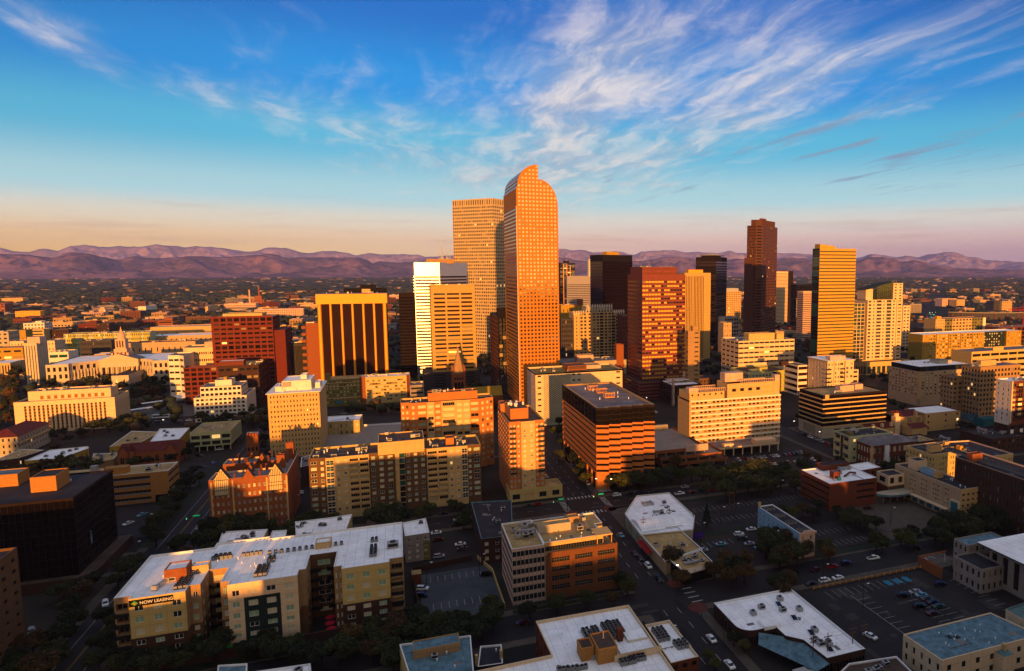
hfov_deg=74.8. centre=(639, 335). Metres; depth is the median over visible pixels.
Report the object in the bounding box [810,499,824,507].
street tree
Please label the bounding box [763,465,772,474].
street tree
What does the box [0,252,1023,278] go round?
foothills
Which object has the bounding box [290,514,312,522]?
street tree
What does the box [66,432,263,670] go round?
line
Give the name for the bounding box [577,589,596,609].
street tree
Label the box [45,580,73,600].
street tree
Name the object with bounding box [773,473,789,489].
street tree
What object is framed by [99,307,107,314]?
tower block
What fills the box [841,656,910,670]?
commercial building
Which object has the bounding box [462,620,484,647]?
street tree
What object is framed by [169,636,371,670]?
lawn
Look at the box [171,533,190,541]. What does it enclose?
street tree
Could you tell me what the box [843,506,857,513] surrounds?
street tree
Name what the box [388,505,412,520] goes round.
street tree
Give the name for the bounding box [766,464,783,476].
street tree
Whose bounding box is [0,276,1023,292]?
trees
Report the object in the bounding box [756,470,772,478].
street tree
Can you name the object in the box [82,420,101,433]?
street tree
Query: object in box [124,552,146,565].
street tree
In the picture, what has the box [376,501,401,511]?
street tree
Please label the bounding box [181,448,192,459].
street tree
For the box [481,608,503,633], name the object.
street tree
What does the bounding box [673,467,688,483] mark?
street tree
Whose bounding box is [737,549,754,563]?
street tree
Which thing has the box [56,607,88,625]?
street tree
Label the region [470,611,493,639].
street tree
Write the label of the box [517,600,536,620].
street tree
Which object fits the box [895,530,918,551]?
street tree
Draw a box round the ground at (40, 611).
[0,277,1023,670]
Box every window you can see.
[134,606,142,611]
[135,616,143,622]
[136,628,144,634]
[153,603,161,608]
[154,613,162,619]
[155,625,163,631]
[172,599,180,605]
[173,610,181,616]
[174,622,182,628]
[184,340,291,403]
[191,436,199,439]
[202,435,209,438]
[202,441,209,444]
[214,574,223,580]
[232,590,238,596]
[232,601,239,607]
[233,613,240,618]
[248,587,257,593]
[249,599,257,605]
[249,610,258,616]
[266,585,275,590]
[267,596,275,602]
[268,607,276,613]
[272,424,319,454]
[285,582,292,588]
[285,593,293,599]
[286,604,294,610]
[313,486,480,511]
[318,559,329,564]
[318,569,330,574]
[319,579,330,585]
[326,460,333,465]
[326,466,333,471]
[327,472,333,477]
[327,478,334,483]
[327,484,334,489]
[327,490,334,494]
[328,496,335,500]
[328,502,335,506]
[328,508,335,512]
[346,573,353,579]
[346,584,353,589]
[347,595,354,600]
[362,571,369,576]
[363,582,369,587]
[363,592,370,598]
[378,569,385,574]
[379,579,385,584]
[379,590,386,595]
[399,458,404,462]
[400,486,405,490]
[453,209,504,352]
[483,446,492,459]
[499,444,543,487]
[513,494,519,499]
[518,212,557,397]
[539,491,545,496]
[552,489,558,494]
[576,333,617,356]
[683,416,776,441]
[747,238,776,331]
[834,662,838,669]
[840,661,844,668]
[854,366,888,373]
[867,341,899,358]
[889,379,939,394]
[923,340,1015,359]
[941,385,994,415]
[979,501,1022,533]
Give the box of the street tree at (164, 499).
[156,495,171,505]
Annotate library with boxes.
[0,420,50,457]
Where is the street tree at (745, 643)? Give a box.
[737,638,750,652]
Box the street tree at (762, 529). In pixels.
[757,526,779,536]
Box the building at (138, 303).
[130,300,148,306]
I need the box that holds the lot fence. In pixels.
[813,565,920,589]
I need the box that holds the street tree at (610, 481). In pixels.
[604,475,615,488]
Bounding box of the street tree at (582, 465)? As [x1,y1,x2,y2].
[576,460,590,472]
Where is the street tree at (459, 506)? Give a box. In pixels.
[451,502,465,514]
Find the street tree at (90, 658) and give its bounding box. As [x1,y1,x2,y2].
[79,648,105,670]
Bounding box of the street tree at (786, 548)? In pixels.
[775,543,796,569]
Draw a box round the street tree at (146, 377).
[141,375,153,381]
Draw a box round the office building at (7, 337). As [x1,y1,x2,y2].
[0,330,19,345]
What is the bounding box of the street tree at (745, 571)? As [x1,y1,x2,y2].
[733,562,755,585]
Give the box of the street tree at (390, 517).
[375,510,402,524]
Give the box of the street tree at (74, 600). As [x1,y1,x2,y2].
[53,593,83,610]
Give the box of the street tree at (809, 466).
[803,465,815,468]
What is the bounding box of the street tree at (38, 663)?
[16,650,61,670]
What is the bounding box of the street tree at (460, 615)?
[445,609,471,626]
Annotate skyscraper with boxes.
[344,284,388,351]
[398,293,417,378]
[413,241,467,375]
[452,198,505,357]
[503,164,559,404]
[559,261,574,303]
[590,252,631,314]
[696,254,726,346]
[743,217,776,336]
[810,244,855,358]
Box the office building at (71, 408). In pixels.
[13,385,130,430]
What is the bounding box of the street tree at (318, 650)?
[306,641,337,669]
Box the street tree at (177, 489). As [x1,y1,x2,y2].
[168,484,188,494]
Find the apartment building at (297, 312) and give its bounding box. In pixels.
[254,308,304,316]
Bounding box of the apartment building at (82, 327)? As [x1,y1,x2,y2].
[78,323,87,331]
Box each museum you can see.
[0,359,25,374]
[128,339,199,353]
[150,324,210,333]
[156,332,211,343]
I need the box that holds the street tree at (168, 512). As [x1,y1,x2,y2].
[156,508,173,523]
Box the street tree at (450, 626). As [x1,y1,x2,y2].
[439,618,468,636]
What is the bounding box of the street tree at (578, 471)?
[572,468,583,477]
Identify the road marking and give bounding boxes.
[55,422,1003,670]
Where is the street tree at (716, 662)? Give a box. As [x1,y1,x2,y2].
[707,657,721,667]
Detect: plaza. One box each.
[131,403,194,418]
[608,505,632,536]
[796,487,936,539]
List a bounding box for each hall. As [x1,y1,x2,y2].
[45,326,175,386]
[111,369,143,388]
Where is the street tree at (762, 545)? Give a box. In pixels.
[754,540,773,559]
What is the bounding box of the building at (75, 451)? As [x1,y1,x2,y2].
[25,446,89,467]
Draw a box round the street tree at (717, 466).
[714,464,724,469]
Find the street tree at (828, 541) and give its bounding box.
[815,537,835,551]
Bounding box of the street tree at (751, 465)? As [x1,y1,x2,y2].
[742,459,763,475]
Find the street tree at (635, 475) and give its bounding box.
[627,470,641,487]
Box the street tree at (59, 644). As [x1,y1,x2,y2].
[32,637,72,670]
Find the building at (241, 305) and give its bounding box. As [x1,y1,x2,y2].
[224,302,258,308]
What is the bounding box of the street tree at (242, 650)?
[232,639,252,660]
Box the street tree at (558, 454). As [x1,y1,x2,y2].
[552,450,564,460]
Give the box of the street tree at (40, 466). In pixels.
[26,462,45,471]
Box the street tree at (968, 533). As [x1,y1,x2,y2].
[964,527,984,536]
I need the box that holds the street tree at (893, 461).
[890,459,899,465]
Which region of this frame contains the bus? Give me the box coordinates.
[152,414,169,418]
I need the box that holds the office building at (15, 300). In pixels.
[1,298,28,302]
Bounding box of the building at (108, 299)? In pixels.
[101,297,115,302]
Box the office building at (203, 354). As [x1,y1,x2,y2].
[183,341,213,364]
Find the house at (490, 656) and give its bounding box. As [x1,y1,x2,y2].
[475,644,502,669]
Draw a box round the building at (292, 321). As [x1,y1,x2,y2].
[289,317,302,324]
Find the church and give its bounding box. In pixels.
[451,344,502,406]
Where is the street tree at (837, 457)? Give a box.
[834,455,844,459]
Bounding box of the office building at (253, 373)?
[218,359,268,407]
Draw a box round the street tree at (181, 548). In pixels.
[177,546,191,551]
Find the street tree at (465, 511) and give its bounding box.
[461,507,470,514]
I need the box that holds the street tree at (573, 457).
[568,452,581,465]
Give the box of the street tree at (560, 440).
[558,438,566,448]
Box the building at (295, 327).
[280,324,298,329]
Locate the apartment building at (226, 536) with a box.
[219,529,267,542]
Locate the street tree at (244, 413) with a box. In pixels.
[237,411,249,415]
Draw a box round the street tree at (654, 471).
[650,467,665,483]
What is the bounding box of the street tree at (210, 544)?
[200,540,218,548]
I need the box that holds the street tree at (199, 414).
[192,411,208,422]
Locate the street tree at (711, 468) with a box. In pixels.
[702,465,716,480]
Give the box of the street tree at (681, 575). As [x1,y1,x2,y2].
[671,569,691,589]
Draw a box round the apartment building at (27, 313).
[15,311,44,316]
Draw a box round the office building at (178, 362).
[168,352,194,400]
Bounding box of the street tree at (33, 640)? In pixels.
[13,629,50,654]
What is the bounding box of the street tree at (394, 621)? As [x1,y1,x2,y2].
[381,610,407,637]
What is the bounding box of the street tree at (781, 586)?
[773,579,791,592]
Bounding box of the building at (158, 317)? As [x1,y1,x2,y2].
[145,315,178,318]
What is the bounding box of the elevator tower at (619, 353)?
[614,343,623,373]
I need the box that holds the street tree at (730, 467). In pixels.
[723,465,732,473]
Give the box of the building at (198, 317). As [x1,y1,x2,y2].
[185,315,213,322]
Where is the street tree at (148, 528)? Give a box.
[138,521,159,534]
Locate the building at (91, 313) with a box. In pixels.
[81,311,103,314]
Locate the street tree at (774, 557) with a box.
[768,546,791,571]
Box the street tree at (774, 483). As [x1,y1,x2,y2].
[766,478,778,494]
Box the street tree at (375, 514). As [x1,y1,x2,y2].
[364,510,386,521]
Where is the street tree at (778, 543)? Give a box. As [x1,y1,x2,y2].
[769,538,791,550]
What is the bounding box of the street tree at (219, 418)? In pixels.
[211,415,226,421]
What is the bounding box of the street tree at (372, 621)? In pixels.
[359,615,382,639]
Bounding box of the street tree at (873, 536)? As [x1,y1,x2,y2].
[867,531,887,549]
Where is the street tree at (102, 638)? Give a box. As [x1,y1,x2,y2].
[85,630,115,647]
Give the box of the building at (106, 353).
[94,351,113,354]
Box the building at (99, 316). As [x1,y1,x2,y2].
[84,314,113,319]
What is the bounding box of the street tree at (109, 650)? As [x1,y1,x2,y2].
[92,642,120,658]
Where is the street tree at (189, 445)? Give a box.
[186,442,195,447]
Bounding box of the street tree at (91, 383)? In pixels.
[86,380,97,385]
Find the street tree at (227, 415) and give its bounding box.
[221,411,233,420]
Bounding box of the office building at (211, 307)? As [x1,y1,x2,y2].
[205,304,217,311]
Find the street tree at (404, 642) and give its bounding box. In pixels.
[396,639,418,650]
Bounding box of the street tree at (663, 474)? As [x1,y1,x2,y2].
[655,468,672,486]
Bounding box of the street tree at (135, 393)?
[128,388,140,398]
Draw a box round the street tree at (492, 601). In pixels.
[479,593,505,612]
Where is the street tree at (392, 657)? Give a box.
[380,650,400,670]
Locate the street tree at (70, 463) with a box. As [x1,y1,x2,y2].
[63,457,81,470]
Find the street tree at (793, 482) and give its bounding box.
[788,479,800,492]
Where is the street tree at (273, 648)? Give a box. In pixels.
[259,634,290,663]
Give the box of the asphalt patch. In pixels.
[449,467,1002,670]
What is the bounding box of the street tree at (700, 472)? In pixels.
[692,466,710,481]
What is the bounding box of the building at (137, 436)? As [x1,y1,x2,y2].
[109,431,156,452]
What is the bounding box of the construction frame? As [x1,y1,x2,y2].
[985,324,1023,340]
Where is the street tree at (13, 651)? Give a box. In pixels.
[1,644,28,665]
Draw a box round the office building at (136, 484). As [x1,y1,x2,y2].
[69,462,179,505]
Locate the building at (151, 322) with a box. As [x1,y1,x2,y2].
[141,318,162,325]
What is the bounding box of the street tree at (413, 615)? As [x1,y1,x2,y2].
[399,606,423,625]
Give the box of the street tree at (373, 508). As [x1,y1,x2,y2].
[362,505,378,516]
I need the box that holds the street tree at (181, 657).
[168,650,194,670]
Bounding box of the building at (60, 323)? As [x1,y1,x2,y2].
[52,320,82,327]
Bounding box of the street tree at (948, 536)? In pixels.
[934,528,956,550]
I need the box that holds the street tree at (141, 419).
[132,416,147,424]
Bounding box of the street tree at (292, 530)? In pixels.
[287,521,307,535]
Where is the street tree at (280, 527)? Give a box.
[271,524,289,533]
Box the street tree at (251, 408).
[248,404,257,411]
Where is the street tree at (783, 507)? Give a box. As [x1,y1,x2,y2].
[776,505,789,511]
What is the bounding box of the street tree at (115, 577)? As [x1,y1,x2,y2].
[104,572,125,589]
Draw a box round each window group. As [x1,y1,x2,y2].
[552,556,568,561]
[552,565,568,570]
[552,574,569,579]
[552,583,569,589]
[575,552,591,558]
[575,561,591,567]
[575,570,591,576]
[575,579,591,585]
[598,549,613,554]
[598,557,613,563]
[598,566,614,572]
[598,575,614,581]
[642,310,684,378]
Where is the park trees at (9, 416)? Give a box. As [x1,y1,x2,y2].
[0,346,976,472]
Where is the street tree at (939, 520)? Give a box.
[926,516,948,526]
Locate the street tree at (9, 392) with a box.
[1,387,17,397]
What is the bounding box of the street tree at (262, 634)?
[245,626,277,657]
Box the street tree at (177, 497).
[167,491,187,502]
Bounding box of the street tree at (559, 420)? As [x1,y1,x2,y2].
[555,417,562,424]
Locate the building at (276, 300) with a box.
[266,299,286,301]
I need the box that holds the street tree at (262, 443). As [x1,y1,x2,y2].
[259,440,266,451]
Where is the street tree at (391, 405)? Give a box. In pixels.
[385,402,395,413]
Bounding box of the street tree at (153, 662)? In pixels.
[134,650,174,670]
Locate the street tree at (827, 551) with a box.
[820,544,836,563]
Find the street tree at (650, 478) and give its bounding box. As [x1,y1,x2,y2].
[640,472,658,488]
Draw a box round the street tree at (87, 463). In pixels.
[80,456,104,468]
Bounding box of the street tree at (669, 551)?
[661,545,679,562]
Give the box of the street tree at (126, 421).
[121,417,138,424]
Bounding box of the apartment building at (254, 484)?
[208,441,300,525]
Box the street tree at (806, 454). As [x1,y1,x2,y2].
[802,451,811,459]
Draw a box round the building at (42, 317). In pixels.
[39,316,54,319]
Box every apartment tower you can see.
[265,373,327,456]
[498,400,562,501]
[569,304,623,357]
[726,288,740,319]
[853,281,908,374]
[900,305,910,352]
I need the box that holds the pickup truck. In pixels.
[866,554,879,560]
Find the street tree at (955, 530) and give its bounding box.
[946,524,964,536]
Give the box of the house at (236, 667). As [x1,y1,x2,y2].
[217,663,247,670]
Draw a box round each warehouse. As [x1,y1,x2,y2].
[138,305,156,309]
[625,492,703,547]
[913,327,923,332]
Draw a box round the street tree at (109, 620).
[101,615,114,626]
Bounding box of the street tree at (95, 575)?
[74,570,101,588]
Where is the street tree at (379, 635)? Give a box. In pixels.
[367,627,395,653]
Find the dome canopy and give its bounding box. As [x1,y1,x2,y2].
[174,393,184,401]
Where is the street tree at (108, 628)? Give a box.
[96,624,115,644]
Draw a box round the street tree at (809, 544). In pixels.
[800,539,813,558]
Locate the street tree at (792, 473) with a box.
[784,468,800,478]
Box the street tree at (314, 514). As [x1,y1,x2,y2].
[301,509,321,519]
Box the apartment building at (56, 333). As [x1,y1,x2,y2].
[50,328,76,338]
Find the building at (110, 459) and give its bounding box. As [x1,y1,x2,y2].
[92,453,117,467]
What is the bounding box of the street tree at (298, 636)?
[278,632,303,658]
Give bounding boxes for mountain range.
[0,244,1023,269]
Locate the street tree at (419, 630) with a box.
[412,624,432,638]
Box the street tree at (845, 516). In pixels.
[837,511,854,529]
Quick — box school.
[860,405,959,434]
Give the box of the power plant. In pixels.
[251,296,265,303]
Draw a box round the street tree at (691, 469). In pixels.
[686,465,697,481]
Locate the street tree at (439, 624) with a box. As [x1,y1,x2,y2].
[436,619,446,628]
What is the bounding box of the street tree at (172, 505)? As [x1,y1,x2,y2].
[160,501,181,516]
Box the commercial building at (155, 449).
[117,439,186,465]
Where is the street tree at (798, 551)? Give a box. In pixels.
[790,540,809,565]
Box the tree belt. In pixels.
[0,306,1023,435]
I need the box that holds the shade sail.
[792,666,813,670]
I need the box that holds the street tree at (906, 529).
[891,527,909,545]
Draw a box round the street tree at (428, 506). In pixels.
[423,502,436,515]
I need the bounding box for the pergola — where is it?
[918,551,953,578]
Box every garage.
[19,329,32,339]
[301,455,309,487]
[527,362,621,425]
[655,424,727,468]
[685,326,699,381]
[779,361,807,394]
[951,345,1023,376]
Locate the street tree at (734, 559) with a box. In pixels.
[724,554,747,579]
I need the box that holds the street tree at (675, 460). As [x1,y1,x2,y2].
[669,453,682,466]
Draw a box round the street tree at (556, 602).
[547,593,566,613]
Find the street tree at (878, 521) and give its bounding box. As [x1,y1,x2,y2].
[870,515,884,529]
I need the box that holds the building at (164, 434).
[150,428,189,441]
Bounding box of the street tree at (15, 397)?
[10,394,22,401]
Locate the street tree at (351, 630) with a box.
[338,623,364,638]
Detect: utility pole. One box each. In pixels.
[809,634,816,655]
[824,635,831,651]
[849,625,856,643]
[861,621,867,646]
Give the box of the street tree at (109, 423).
[97,419,116,432]
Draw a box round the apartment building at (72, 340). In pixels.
[64,330,155,355]
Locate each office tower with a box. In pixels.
[24,336,48,384]
[183,312,292,404]
[315,291,388,380]
[423,284,479,389]
[562,382,654,489]
[566,276,589,304]
[587,259,589,275]
[622,266,684,399]
[678,270,710,361]
[776,271,792,323]
[790,284,811,325]
[796,291,811,340]
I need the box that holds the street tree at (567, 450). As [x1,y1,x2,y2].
[564,447,573,452]
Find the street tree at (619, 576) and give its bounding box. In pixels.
[613,570,629,587]
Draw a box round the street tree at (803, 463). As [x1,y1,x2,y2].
[795,458,811,467]
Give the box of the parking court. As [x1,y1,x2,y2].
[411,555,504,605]
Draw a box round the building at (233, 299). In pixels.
[225,297,242,302]
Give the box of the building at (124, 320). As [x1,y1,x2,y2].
[109,318,141,326]
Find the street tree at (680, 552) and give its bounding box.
[674,549,684,557]
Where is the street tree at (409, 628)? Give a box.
[392,619,417,639]
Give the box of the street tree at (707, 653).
[701,648,714,660]
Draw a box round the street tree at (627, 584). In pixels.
[619,576,637,595]
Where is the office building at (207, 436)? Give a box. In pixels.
[190,420,241,451]
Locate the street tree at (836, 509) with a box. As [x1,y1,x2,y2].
[833,506,842,519]
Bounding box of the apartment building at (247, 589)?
[108,522,404,670]
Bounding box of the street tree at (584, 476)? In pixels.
[578,473,592,484]
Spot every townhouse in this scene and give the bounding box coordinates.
[403,518,429,562]
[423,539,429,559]
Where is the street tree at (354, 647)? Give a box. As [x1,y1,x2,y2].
[336,640,359,662]
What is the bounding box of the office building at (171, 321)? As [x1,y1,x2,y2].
[158,316,182,324]
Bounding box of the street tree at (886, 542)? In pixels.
[874,538,890,553]
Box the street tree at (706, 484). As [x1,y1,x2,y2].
[699,480,711,494]
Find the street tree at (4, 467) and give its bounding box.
[0,465,14,469]
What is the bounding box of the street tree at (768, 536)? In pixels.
[757,528,785,544]
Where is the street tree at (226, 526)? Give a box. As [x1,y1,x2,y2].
[215,521,233,530]
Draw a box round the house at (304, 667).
[260,663,310,670]
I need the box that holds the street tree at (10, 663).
[0,653,24,670]
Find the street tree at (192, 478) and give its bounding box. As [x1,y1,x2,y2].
[182,474,196,488]
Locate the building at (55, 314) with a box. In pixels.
[44,313,70,315]
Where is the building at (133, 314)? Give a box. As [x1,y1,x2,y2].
[120,310,144,318]
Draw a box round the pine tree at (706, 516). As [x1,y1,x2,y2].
[701,503,711,527]
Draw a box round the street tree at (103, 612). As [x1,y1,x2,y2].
[91,606,114,626]
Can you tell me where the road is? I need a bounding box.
[0,313,1023,670]
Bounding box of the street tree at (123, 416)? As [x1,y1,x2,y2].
[118,413,129,419]
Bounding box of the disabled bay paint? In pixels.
[883,577,911,584]
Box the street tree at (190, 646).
[178,634,205,652]
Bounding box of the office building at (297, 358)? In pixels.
[290,340,307,375]
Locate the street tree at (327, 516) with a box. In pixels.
[316,513,335,518]
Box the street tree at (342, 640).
[323,632,357,664]
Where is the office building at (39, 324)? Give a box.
[23,320,52,328]
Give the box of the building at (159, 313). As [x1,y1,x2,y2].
[151,310,170,315]
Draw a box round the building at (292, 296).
[287,294,299,298]
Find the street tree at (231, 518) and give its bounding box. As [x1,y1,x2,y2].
[219,512,244,524]
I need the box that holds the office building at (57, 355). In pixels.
[48,349,77,363]
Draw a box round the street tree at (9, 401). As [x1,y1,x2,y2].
[7,396,20,405]
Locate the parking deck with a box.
[323,422,400,446]
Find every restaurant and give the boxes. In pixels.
[670,548,711,584]
[713,589,864,670]
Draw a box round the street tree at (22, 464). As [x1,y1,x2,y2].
[12,463,26,467]
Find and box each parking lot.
[116,504,171,537]
[179,461,218,490]
[376,408,401,431]
[420,564,504,614]
[423,529,483,574]
[585,446,833,493]
[655,421,677,429]
[681,488,832,531]
[696,533,795,572]
[799,591,901,660]
[807,520,868,551]
[816,566,1011,656]
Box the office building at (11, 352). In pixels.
[0,345,24,359]
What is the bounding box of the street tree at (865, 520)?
[853,514,874,531]
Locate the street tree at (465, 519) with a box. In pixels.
[456,514,471,529]
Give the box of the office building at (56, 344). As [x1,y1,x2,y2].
[46,338,65,351]
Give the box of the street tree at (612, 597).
[606,591,619,606]
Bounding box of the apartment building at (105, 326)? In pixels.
[97,322,114,331]
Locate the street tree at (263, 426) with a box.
[258,423,268,430]
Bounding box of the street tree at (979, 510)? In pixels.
[967,504,991,528]
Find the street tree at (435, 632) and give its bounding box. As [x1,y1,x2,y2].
[422,628,442,637]
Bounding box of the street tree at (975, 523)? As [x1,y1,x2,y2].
[956,517,984,532]
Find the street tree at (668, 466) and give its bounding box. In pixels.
[664,464,677,480]
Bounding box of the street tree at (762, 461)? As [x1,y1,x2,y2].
[753,458,766,466]
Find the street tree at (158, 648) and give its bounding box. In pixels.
[146,645,175,655]
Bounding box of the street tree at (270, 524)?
[249,518,277,530]
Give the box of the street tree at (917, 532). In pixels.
[907,526,922,537]
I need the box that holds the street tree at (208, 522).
[197,516,224,532]
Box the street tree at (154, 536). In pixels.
[145,531,166,547]
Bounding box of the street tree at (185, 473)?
[179,470,193,477]
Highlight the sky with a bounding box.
[0,0,1023,261]
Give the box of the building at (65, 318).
[53,315,78,321]
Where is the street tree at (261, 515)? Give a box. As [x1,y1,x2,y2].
[244,512,265,519]
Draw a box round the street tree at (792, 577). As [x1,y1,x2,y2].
[782,568,798,584]
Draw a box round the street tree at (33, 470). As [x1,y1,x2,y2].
[19,465,39,476]
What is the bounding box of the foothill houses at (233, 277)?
[0,276,809,280]
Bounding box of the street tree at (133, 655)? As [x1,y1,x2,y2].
[116,647,147,670]
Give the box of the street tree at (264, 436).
[259,433,269,440]
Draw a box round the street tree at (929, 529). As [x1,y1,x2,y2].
[921,523,948,546]
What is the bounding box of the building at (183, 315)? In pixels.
[165,314,187,318]
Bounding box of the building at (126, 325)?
[115,322,138,330]
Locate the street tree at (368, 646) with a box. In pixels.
[358,638,383,665]
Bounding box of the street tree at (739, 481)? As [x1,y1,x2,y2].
[725,473,746,496]
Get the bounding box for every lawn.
[138,460,225,548]
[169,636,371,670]
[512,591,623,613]
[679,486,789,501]
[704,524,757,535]
[814,531,953,557]
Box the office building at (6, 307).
[0,303,12,311]
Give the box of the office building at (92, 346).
[80,338,116,355]
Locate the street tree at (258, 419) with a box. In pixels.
[252,414,264,424]
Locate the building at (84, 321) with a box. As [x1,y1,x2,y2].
[82,319,111,322]
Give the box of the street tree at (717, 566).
[704,558,725,579]
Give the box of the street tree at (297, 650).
[282,639,315,664]
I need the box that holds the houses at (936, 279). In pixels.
[0,277,1017,300]
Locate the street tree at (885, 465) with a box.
[880,461,893,469]
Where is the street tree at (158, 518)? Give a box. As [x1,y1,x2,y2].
[144,513,166,530]
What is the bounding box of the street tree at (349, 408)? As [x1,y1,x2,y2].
[344,405,354,414]
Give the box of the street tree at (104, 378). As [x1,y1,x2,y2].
[102,376,110,380]
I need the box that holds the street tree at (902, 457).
[899,453,905,462]
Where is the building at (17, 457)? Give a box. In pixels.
[0,449,44,468]
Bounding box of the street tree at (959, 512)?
[951,509,969,521]
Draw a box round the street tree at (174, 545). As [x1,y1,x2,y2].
[165,539,185,551]
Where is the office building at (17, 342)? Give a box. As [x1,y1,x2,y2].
[10,339,26,345]
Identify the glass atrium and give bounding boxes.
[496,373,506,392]
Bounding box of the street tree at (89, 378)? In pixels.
[81,375,94,381]
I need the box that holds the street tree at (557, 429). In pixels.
[549,425,561,437]
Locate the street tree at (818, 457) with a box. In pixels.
[814,454,821,460]
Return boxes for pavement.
[60,420,1023,670]
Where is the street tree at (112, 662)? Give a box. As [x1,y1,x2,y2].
[105,650,128,669]
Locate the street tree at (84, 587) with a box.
[59,579,94,598]
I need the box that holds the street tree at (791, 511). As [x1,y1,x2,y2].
[784,506,801,515]
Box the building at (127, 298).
[121,296,135,301]
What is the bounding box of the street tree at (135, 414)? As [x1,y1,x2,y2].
[128,412,144,417]
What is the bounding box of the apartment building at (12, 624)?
[0,547,24,666]
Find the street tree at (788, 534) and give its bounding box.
[779,528,796,541]
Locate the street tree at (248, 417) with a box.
[242,414,256,426]
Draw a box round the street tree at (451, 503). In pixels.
[446,499,457,510]
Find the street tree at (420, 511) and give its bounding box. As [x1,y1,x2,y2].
[413,507,426,518]
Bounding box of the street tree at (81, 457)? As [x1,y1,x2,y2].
[74,455,87,469]
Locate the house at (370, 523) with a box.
[366,519,379,525]
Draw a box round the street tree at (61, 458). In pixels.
[54,454,74,465]
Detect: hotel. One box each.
[325,373,360,406]
[678,371,780,455]
[888,358,965,405]
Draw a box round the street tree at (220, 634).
[207,625,235,643]
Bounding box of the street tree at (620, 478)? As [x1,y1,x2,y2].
[613,473,632,491]
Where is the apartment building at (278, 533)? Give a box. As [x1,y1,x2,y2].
[270,530,286,537]
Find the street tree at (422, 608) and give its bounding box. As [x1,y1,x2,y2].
[412,603,429,614]
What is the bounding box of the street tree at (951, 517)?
[935,510,963,524]
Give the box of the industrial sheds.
[6,288,1017,329]
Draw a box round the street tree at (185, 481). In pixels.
[174,478,191,485]
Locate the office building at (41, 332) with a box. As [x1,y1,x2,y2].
[32,328,50,339]
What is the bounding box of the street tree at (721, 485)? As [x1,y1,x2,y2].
[714,478,737,500]
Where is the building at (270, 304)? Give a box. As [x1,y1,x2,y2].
[262,301,278,306]
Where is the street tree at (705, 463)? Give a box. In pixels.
[698,461,714,466]
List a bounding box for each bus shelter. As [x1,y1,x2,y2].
[130,406,152,412]
[141,400,162,406]
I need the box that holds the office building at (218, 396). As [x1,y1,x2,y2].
[194,376,256,422]
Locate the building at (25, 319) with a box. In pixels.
[13,316,38,323]
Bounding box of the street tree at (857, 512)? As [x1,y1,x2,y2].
[851,509,863,525]
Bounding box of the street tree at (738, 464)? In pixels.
[728,461,742,467]
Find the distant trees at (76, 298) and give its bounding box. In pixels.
[0,283,1023,331]
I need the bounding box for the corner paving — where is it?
[566,506,707,611]
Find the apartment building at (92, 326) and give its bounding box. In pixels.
[87,320,101,331]
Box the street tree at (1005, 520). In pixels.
[986,513,1011,534]
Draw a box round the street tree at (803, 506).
[796,502,809,516]
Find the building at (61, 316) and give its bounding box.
[50,315,76,321]
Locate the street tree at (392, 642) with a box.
[372,636,400,654]
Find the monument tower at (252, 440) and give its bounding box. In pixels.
[246,432,259,456]
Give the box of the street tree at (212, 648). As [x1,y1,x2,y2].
[195,635,228,662]
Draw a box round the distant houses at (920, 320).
[6,290,1014,378]
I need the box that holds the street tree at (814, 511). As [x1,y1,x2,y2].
[805,507,820,521]
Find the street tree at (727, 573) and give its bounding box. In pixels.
[720,566,736,588]
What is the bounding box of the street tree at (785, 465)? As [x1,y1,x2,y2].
[776,461,791,472]
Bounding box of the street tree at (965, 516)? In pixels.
[961,514,983,521]
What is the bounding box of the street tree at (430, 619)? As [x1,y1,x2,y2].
[417,609,447,629]
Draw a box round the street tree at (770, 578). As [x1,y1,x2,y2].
[765,572,787,585]
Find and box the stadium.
[948,312,1023,318]
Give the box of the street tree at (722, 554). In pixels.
[716,548,733,565]
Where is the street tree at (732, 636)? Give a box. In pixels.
[726,631,741,645]
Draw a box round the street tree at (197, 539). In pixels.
[189,529,218,547]
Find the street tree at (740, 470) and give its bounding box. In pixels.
[732,466,751,476]
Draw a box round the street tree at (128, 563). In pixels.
[111,557,137,577]
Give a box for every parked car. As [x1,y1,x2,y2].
[27,626,35,632]
[102,598,108,606]
[122,521,134,525]
[137,512,147,516]
[415,591,428,597]
[416,585,428,590]
[431,530,441,534]
[432,537,443,541]
[433,553,444,558]
[438,511,448,515]
[455,541,465,545]
[456,546,467,550]
[480,571,492,576]
[515,619,529,625]
[631,550,637,555]
[636,555,643,560]
[644,561,651,568]
[655,574,663,581]
[706,634,716,642]
[715,541,725,545]
[723,659,735,669]
[733,531,743,535]
[737,535,747,539]
[744,541,754,545]
[746,527,756,530]
[805,580,817,585]
[809,566,821,571]
[818,577,830,582]
[826,563,838,568]
[831,574,843,579]
[840,559,851,565]
[862,631,877,640]
[896,591,909,597]
[908,588,921,594]
[911,545,922,550]
[912,602,926,608]
[914,592,928,597]
[920,595,933,601]
[925,609,939,615]
[926,599,940,604]
[931,603,945,608]
[934,580,946,586]
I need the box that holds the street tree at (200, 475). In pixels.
[193,471,205,485]
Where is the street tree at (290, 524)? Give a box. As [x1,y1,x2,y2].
[285,520,303,527]
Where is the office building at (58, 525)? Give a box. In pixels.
[0,467,132,595]
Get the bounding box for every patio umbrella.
[325,614,334,618]
[325,620,335,625]
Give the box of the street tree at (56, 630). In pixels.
[43,619,78,643]
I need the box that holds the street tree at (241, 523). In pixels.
[231,515,258,530]
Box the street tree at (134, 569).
[131,563,143,574]
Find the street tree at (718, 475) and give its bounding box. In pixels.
[711,468,732,481]
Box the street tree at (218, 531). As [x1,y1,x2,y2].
[204,527,225,540]
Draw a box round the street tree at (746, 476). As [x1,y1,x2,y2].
[744,474,756,493]

